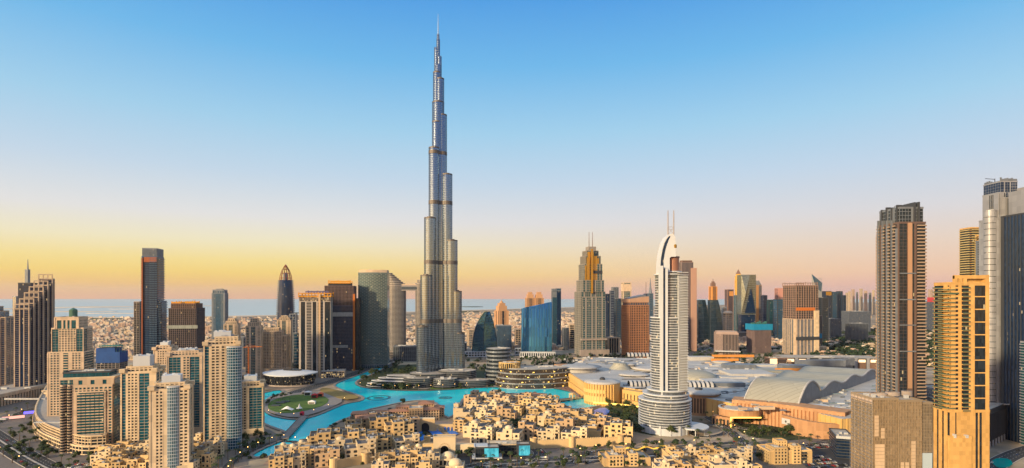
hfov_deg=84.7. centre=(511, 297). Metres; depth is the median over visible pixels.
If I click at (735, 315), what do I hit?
teal tower
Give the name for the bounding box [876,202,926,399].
bronze ribbed tower
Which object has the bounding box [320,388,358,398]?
lawn
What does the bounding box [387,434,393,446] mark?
old town house
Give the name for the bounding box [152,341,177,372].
residential tower
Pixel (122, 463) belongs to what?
old town house
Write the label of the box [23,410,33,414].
lit screen
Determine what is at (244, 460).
plaza
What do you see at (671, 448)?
old town house
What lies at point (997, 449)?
ground
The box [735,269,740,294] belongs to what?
clock tower
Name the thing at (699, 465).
old town house
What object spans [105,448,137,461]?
old town house
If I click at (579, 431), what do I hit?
old town house
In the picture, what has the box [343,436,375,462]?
old town house
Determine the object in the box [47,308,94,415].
beige crowned tower
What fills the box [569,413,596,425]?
old town house
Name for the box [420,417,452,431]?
palace gate
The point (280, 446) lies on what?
old town house
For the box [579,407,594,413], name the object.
old town house
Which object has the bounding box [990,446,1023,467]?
road
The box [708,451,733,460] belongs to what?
old town house
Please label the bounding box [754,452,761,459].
broadleaf tree
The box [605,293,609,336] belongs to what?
office tower
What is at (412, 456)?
old town house
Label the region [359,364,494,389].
planting
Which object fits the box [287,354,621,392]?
road
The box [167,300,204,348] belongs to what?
high-rise building
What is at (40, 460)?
road
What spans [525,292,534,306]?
twin tan tower
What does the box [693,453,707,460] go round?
old town house
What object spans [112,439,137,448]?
old town house
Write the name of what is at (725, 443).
road
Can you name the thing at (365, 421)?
old town house
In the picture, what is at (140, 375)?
residential tower
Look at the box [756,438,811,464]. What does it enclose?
sand apartment block
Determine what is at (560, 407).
old town house
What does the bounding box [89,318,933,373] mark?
distant trees
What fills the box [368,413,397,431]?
old town house
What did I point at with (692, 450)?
old town house
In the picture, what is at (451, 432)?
pool
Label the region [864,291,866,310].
distant tower
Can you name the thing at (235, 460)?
road
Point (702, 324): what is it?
curved glass tower
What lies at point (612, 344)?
office tower
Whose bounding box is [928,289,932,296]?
distant tower
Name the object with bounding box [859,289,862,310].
distant tower
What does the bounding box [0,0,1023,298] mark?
sky
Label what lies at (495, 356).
layered oval block
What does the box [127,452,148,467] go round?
old town house
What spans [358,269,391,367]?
curved grid tower
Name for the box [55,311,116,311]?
sand island
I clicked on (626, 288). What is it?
office tower
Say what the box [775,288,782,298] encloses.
office tower
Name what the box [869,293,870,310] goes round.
distant tower
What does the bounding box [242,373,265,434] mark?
residential tower
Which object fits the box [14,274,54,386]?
stepped tower
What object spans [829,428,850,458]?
dark kiosk block
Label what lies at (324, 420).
lake
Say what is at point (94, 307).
sand island
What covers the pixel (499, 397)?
old town house
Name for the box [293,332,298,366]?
office tower
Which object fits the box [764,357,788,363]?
photo panel block
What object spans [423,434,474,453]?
grand gate
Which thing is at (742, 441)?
road
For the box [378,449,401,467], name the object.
old town house
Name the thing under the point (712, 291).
orange capped tower
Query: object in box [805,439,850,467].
parking lot
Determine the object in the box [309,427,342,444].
old town house
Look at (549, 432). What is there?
old town house
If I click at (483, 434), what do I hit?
old town house
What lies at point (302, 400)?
lawn
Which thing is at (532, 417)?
old town house
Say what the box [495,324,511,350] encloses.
ribbed office block
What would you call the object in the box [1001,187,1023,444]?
white panel tower
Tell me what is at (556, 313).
notched blue tower
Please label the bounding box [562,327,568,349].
office tower
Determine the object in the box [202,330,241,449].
residential tower
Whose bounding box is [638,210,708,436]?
white sail tower
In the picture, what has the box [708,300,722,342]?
curved glass tower
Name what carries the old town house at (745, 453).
on the paving at (558, 452)
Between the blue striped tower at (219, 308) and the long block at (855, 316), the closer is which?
the blue striped tower at (219, 308)
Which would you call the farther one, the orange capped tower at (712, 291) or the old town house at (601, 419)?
the orange capped tower at (712, 291)
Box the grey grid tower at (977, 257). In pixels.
[975,241,978,274]
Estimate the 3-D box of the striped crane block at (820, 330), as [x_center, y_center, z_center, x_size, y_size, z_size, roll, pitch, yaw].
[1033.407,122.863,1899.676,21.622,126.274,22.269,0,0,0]
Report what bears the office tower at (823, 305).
on the ground at (997, 449)
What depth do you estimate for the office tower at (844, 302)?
3093.54 m
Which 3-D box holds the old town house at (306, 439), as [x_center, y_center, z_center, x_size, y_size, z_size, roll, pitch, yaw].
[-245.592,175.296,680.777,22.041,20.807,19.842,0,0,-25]
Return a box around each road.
[0,407,34,422]
[0,430,64,467]
[223,440,297,467]
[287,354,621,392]
[465,441,828,467]
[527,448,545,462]
[567,441,734,459]
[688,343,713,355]
[690,424,726,436]
[704,417,749,445]
[733,422,769,428]
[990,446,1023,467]
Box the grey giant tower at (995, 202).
[979,177,1017,402]
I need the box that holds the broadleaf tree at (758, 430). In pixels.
[756,428,763,435]
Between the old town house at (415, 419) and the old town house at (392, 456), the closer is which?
the old town house at (392, 456)
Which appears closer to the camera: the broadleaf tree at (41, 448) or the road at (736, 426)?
the broadleaf tree at (41, 448)
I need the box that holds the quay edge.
[247,359,601,458]
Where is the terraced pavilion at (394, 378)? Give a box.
[366,374,415,387]
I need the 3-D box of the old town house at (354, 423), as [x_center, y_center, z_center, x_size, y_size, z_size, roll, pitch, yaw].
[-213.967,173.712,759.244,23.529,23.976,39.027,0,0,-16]
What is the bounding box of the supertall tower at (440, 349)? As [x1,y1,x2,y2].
[403,27,489,387]
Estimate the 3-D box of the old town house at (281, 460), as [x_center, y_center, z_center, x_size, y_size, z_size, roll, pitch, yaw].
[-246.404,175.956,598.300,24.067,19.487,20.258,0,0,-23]
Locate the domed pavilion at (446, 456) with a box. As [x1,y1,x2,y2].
[440,451,456,466]
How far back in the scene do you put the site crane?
1250.87 m
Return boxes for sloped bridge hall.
[806,358,854,367]
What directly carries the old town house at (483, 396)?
on the ground at (997, 449)
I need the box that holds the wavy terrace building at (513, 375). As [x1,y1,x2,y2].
[493,361,568,388]
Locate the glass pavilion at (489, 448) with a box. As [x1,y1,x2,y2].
[472,440,529,460]
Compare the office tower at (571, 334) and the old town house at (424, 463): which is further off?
the office tower at (571, 334)
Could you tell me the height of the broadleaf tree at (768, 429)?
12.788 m
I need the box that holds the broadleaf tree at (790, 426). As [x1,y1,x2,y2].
[784,423,794,433]
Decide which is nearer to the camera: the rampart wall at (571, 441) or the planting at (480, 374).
the rampart wall at (571, 441)
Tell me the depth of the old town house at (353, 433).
689.39 m
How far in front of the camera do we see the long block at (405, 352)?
1630.45 m
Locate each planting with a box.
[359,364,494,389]
[605,403,638,430]
[633,428,694,434]
[737,423,809,439]
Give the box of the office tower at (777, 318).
[773,299,782,339]
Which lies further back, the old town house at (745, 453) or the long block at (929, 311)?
the long block at (929, 311)
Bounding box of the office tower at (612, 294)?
[609,290,614,335]
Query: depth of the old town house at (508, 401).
916.43 m
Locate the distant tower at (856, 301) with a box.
[856,292,857,310]
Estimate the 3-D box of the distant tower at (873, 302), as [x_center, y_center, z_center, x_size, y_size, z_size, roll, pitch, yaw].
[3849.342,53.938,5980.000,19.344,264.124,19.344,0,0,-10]
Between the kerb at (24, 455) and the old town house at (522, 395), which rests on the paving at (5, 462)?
the kerb at (24, 455)
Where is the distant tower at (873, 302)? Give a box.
[872,290,874,314]
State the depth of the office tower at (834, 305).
2989.22 m
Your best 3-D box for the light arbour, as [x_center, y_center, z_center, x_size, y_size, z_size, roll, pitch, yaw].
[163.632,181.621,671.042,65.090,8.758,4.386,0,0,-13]
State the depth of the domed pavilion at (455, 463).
592.83 m
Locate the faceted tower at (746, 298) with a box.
[737,275,755,336]
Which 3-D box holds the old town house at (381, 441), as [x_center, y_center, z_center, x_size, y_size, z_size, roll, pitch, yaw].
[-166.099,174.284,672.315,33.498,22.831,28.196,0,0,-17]
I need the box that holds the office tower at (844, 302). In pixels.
[843,295,845,310]
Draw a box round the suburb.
[88,311,933,350]
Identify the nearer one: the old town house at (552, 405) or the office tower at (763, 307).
the old town house at (552, 405)
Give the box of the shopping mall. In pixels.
[554,353,876,438]
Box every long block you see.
[393,345,416,360]
[829,318,840,337]
[841,311,870,332]
[845,323,867,340]
[925,297,933,330]
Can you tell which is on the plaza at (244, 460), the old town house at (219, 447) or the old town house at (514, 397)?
the old town house at (219, 447)
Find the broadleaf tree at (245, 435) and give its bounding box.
[242,432,249,438]
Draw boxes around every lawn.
[268,394,328,412]
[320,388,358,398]
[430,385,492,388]
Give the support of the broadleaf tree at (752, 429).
on the planting at (772, 432)
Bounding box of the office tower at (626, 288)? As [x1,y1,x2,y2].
[621,282,631,304]
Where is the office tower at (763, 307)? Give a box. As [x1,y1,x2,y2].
[761,295,766,322]
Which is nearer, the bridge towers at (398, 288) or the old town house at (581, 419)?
the old town house at (581, 419)
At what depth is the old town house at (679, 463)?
582.82 m
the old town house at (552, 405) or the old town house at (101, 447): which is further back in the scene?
the old town house at (552, 405)
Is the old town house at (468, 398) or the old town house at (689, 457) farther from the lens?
the old town house at (468, 398)
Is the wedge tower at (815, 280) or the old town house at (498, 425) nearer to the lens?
the old town house at (498, 425)
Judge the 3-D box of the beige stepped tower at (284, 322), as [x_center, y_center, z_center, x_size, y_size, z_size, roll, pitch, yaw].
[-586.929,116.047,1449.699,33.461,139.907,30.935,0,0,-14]
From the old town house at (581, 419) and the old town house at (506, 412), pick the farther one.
the old town house at (506, 412)
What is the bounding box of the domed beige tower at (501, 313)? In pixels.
[494,299,508,325]
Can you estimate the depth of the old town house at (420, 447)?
633.62 m
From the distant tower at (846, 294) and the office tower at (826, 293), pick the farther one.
the distant tower at (846, 294)
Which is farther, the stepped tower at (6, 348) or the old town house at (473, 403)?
the stepped tower at (6, 348)
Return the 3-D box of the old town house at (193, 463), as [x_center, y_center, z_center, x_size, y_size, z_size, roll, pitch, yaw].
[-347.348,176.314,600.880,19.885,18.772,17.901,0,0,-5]
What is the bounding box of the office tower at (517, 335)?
[514,329,520,344]
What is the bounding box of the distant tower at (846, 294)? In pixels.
[845,293,847,310]
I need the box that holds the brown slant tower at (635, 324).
[622,295,648,357]
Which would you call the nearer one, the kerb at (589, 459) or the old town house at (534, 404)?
the kerb at (589, 459)
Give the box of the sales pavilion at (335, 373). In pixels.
[320,369,345,377]
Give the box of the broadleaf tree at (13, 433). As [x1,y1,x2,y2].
[8,429,17,435]
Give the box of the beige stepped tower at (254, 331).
[245,318,262,377]
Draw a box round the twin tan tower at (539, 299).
[535,292,543,304]
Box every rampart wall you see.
[329,435,430,467]
[530,434,630,448]
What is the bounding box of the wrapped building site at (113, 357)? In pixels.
[96,344,127,372]
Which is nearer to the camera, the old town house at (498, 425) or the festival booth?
the old town house at (498, 425)
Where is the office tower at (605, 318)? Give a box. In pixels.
[605,301,605,336]
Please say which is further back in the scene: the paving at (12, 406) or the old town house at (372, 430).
the paving at (12, 406)
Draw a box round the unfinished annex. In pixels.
[134,301,140,355]
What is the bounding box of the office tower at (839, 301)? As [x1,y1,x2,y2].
[836,291,842,317]
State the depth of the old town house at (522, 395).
944.14 m
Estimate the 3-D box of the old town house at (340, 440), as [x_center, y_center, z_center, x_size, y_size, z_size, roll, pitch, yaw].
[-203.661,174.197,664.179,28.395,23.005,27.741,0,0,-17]
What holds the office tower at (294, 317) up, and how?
on the ground at (997, 449)
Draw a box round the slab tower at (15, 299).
[12,296,17,315]
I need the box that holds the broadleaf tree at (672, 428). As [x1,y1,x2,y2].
[666,425,675,431]
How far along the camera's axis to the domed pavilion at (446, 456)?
618.03 m
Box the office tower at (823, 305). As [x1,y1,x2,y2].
[818,297,828,340]
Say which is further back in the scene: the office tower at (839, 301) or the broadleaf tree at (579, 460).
the office tower at (839, 301)
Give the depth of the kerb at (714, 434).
752.42 m
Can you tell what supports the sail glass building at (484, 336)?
on the ground at (997, 449)
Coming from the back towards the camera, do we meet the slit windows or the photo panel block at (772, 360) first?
the photo panel block at (772, 360)
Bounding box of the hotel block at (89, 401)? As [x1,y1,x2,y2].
[59,368,119,452]
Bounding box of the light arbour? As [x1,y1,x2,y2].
[626,445,664,452]
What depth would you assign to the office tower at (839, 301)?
3040.28 m
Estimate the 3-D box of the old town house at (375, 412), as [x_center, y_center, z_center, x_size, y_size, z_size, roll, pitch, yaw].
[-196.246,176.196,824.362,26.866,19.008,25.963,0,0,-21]
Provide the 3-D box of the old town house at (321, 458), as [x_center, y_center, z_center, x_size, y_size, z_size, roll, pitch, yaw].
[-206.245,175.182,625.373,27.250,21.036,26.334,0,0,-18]
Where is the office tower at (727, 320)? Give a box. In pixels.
[723,311,732,330]
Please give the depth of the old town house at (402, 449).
621.87 m
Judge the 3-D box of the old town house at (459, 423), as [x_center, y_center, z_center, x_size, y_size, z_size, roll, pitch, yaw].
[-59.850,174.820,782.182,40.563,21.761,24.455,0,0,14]
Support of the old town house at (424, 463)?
on the road at (541, 463)
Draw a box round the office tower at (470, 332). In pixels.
[467,329,473,347]
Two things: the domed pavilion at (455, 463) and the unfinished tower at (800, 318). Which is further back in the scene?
the unfinished tower at (800, 318)
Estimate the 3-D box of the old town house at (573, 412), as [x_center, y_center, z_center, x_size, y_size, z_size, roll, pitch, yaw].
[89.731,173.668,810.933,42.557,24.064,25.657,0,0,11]
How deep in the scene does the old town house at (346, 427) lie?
713.95 m
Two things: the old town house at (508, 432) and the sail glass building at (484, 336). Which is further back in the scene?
the sail glass building at (484, 336)
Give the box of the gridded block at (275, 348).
[263,327,289,371]
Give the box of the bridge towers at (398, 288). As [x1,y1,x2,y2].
[389,273,419,357]
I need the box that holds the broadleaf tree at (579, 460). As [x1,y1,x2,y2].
[574,458,582,466]
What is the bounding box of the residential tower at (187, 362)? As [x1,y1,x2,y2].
[165,347,202,433]
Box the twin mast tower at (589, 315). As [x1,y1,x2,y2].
[574,232,608,355]
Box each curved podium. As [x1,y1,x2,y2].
[0,385,109,454]
[925,384,1009,447]
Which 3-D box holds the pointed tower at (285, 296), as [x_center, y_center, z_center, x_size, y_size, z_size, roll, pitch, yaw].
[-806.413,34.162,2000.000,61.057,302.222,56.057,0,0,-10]
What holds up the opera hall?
on the ground at (997, 449)
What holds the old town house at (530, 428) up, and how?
on the ground at (997, 449)
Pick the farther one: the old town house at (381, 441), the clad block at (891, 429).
the old town house at (381, 441)
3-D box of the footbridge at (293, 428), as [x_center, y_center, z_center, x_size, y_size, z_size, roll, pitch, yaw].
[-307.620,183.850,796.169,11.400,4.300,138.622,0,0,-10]
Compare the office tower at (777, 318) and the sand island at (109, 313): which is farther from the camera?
the sand island at (109, 313)
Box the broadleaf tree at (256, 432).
[253,428,260,435]
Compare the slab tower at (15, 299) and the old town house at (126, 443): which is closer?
the old town house at (126, 443)
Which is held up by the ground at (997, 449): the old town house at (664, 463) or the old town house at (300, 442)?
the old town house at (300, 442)
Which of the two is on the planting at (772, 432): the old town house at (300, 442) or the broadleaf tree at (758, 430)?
the broadleaf tree at (758, 430)
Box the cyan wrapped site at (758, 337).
[745,321,772,352]
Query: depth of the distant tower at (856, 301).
5456.44 m
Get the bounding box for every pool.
[428,430,441,434]
[444,427,458,434]
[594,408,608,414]
[992,458,1012,467]
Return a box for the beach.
[93,307,568,317]
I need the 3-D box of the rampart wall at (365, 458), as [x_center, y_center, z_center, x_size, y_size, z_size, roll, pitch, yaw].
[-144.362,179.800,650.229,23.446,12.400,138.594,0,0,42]
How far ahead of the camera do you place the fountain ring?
1039.27 m
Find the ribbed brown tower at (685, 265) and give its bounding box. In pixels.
[679,260,696,350]
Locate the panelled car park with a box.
[776,354,876,369]
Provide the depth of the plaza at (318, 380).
1224.35 m
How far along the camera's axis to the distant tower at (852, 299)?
5322.76 m
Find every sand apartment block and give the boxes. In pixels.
[598,445,650,466]
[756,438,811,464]
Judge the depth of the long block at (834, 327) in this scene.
2485.83 m
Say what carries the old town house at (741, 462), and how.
on the paving at (558, 452)
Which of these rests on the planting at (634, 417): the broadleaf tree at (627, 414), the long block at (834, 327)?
the broadleaf tree at (627, 414)
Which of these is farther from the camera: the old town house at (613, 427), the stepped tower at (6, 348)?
the stepped tower at (6, 348)
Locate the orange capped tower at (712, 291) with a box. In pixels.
[709,281,716,299]
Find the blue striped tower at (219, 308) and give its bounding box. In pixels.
[212,289,227,338]
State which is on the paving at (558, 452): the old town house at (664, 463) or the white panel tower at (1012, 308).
the old town house at (664, 463)
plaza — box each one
[212,429,279,467]
[265,370,356,388]
[265,392,341,416]
[559,387,581,396]
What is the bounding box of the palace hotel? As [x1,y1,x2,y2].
[350,400,444,420]
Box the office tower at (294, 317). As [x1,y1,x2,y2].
[289,313,297,357]
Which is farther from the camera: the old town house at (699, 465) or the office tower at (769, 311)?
the office tower at (769, 311)
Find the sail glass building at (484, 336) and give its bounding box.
[465,311,497,356]
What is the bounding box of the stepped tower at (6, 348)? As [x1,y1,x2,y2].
[0,306,13,385]
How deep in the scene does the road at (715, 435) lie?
758.48 m
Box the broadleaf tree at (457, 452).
[455,450,461,456]
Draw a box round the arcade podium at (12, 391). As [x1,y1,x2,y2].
[0,383,46,405]
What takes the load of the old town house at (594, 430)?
on the ground at (997, 449)
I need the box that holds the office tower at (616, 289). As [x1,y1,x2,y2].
[611,287,618,297]
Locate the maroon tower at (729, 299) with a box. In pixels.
[725,289,733,330]
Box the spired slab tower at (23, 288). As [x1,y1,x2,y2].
[18,260,37,307]
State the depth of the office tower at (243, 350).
1491.18 m
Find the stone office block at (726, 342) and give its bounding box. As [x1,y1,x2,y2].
[714,330,740,354]
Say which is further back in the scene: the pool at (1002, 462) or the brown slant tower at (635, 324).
the brown slant tower at (635, 324)
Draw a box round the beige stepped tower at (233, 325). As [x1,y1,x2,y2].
[223,317,240,338]
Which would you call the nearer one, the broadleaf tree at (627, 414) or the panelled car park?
the broadleaf tree at (627, 414)
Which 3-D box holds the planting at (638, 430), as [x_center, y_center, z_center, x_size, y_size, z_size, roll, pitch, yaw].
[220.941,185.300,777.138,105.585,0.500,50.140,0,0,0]
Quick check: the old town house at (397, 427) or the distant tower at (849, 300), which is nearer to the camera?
the old town house at (397, 427)
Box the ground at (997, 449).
[0,302,1023,467]
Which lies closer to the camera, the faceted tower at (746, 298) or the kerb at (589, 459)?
the kerb at (589, 459)
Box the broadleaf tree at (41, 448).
[36,446,45,450]
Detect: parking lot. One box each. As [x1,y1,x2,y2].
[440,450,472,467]
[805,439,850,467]
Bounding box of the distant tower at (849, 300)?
[848,291,850,310]
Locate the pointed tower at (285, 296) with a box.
[276,265,294,326]
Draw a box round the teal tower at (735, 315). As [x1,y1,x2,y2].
[734,295,737,331]
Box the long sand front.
[299,443,333,466]
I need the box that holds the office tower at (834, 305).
[831,291,836,317]
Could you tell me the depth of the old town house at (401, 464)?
585.26 m
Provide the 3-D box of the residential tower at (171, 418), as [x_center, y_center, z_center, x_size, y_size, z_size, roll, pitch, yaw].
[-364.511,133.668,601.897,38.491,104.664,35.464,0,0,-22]
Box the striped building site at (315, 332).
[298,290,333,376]
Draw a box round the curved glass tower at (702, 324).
[697,300,708,342]
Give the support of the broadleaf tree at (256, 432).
on the plaza at (244, 460)
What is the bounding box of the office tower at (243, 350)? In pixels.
[241,336,244,366]
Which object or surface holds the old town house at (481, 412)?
on the ground at (997, 449)
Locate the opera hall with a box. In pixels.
[262,369,317,386]
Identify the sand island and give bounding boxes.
[55,306,133,307]
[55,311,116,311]
[86,313,133,313]
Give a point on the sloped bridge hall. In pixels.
(850, 362)
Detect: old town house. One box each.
[90,447,114,465]
[92,458,107,466]
[93,460,111,467]
[94,444,112,452]
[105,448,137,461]
[110,456,135,467]
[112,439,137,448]
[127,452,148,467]
[133,439,148,449]
[136,444,148,455]
[182,455,199,467]
[191,447,216,467]
[194,432,202,440]
[194,441,204,446]
[194,441,213,450]
[202,435,221,443]
[213,441,224,457]
[268,452,292,467]
[274,442,289,451]
[283,443,298,452]
[293,440,307,445]
[293,450,305,467]
[299,433,316,442]
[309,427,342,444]
[314,444,339,467]
[327,436,352,453]
[340,425,351,430]
[343,428,367,442]
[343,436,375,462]
[345,416,362,427]
[355,414,374,428]
[359,432,387,452]
[368,410,388,413]
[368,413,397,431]
[368,428,378,432]
[371,458,389,467]
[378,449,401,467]
[384,418,413,436]
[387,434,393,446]
[391,461,407,467]
[393,432,419,448]
[394,445,409,452]
[395,414,419,431]
[400,447,425,467]
[415,443,431,451]
[415,459,432,467]
[422,450,439,467]
[453,403,473,419]
[453,414,481,431]
[463,420,488,437]
[464,394,481,405]
[466,399,485,408]
[470,390,486,394]
[470,404,487,414]
[470,425,494,442]
[475,407,495,417]
[479,392,493,401]
[481,415,512,424]
[486,399,505,408]
[488,405,496,414]
[489,390,506,395]
[491,421,512,435]
[493,393,511,401]
[496,425,523,440]
[497,404,517,423]
[501,398,517,405]
[508,404,523,415]
[511,394,517,400]
[518,392,533,403]
[518,396,541,409]
[518,420,540,440]
[522,413,536,421]
[526,401,545,412]
[528,404,555,415]
[532,392,547,395]
[534,394,553,398]
[537,410,559,425]
[537,424,559,439]
[538,398,560,403]
[544,413,563,426]
[546,402,565,409]
[555,403,571,412]
[555,417,575,437]
[560,408,587,416]
[561,425,587,438]
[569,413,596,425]
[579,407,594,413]
[584,423,602,437]
[587,412,611,418]
[597,414,619,434]
[604,419,632,440]
[652,459,674,467]
[654,454,678,461]
[662,443,683,456]
[668,457,691,467]
[677,444,700,456]
[679,453,696,463]
[691,463,704,467]
[692,459,707,467]
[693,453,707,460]
[696,443,723,454]
[707,454,732,467]
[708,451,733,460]
[724,447,752,462]
[726,457,752,467]
[730,445,752,450]
[751,463,761,467]
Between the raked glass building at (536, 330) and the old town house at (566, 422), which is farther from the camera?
the raked glass building at (536, 330)
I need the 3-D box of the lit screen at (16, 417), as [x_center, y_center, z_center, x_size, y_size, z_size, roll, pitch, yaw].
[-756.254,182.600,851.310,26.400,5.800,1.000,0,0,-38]
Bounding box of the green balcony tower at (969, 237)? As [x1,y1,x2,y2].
[959,227,978,274]
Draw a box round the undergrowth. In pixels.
[11,365,803,467]
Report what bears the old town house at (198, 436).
on the ground at (997, 449)
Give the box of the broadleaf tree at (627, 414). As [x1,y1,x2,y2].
[622,412,630,416]
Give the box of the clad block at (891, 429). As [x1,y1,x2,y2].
[850,390,932,467]
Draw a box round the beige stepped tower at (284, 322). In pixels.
[277,315,291,368]
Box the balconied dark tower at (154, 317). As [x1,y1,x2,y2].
[141,248,167,354]
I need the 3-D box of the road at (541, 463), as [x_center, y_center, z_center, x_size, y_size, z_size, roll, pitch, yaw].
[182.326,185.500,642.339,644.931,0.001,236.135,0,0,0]
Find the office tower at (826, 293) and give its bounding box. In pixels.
[822,291,831,317]
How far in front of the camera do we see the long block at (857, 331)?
2282.69 m
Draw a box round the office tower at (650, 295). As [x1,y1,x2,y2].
[647,278,652,334]
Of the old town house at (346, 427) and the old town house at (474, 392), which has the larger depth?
the old town house at (474, 392)
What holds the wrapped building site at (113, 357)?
on the ground at (997, 449)
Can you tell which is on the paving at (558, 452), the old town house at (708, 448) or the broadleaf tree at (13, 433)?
the old town house at (708, 448)
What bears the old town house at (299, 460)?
on the ground at (997, 449)
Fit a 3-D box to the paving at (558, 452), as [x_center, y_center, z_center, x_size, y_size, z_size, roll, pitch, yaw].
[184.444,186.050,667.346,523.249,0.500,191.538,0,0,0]
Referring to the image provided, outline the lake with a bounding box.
[254,368,595,455]
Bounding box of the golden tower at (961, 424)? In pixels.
[932,275,989,467]
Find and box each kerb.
[0,430,63,467]
[466,441,824,467]
[566,441,738,458]
[690,424,729,437]
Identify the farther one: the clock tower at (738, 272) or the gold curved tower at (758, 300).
the clock tower at (738, 272)
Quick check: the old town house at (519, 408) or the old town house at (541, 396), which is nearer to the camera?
the old town house at (519, 408)
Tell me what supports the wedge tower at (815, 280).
on the ground at (997, 449)
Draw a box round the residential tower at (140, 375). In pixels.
[119,353,165,442]
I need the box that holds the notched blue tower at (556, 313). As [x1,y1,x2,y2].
[551,288,560,345]
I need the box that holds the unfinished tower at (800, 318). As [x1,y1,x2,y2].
[782,282,818,354]
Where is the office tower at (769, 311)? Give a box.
[766,299,772,335]
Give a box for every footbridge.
[279,416,307,439]
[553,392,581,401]
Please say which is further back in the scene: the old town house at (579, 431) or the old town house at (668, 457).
the old town house at (579, 431)
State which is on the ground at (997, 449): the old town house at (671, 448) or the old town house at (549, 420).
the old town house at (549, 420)
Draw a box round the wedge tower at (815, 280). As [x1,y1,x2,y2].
[812,275,821,296]
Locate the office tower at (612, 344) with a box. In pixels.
[605,337,619,352]
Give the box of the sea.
[0,299,926,316]
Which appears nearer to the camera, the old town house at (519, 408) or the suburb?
the old town house at (519, 408)
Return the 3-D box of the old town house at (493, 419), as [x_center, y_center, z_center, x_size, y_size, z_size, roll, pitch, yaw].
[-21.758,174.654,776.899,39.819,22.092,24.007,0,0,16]
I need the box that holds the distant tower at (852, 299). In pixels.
[851,289,854,310]
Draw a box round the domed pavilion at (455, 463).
[445,458,464,467]
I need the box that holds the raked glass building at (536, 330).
[515,302,555,356]
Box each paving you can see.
[0,397,38,413]
[0,405,91,467]
[471,438,823,467]
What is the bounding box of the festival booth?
[304,391,311,394]
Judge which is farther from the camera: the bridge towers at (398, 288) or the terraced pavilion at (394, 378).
the bridge towers at (398, 288)
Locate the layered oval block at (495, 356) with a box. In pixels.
[484,347,510,383]
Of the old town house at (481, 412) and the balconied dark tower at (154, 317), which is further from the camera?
the balconied dark tower at (154, 317)
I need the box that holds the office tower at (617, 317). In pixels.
[614,298,621,341]
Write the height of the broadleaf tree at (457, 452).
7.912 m
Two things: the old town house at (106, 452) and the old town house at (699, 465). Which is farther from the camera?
the old town house at (106, 452)
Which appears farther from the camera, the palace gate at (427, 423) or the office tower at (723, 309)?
the office tower at (723, 309)
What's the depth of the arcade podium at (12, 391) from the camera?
1011.01 m
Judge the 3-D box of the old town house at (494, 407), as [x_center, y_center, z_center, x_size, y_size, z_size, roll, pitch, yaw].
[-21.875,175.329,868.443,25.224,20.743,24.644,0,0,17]
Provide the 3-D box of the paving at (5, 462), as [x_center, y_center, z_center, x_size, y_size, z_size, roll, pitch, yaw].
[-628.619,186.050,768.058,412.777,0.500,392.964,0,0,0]
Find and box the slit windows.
[691,398,704,412]
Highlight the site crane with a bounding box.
[243,345,262,373]
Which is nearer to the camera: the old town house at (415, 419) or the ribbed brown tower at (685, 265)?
the old town house at (415, 419)
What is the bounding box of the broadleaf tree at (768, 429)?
[764,426,771,432]
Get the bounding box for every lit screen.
[2,415,24,418]
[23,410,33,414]
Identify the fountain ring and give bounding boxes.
[366,395,390,399]
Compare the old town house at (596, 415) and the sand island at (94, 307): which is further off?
the sand island at (94, 307)
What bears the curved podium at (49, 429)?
on the ground at (997, 449)
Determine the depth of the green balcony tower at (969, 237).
844.82 m
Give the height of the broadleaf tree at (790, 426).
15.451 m
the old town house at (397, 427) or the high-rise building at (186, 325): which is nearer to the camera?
the old town house at (397, 427)
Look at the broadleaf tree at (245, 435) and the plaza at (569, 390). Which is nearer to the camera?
the broadleaf tree at (245, 435)
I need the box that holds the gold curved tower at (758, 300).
[755,281,761,322]
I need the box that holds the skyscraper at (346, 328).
[324,280,360,370]
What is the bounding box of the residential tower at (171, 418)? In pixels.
[147,373,194,467]
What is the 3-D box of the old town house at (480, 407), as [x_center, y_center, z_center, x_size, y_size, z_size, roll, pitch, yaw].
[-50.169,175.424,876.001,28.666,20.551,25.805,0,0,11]
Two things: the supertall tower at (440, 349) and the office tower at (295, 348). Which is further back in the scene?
the office tower at (295, 348)
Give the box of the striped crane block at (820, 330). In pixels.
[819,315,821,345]
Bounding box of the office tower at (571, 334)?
[569,324,573,347]
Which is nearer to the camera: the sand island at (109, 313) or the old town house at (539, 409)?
the old town house at (539, 409)
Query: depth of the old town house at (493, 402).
890.83 m
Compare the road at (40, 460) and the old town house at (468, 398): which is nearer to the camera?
the road at (40, 460)
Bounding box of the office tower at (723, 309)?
[721,307,726,322]
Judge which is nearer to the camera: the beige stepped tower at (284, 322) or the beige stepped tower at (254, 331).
the beige stepped tower at (254, 331)
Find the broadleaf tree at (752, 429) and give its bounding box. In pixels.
[747,424,755,431]
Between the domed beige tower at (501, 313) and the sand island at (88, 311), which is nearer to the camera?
the domed beige tower at (501, 313)
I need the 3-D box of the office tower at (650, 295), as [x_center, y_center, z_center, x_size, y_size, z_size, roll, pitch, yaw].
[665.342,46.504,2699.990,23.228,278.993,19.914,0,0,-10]
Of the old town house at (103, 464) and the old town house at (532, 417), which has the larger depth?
the old town house at (532, 417)

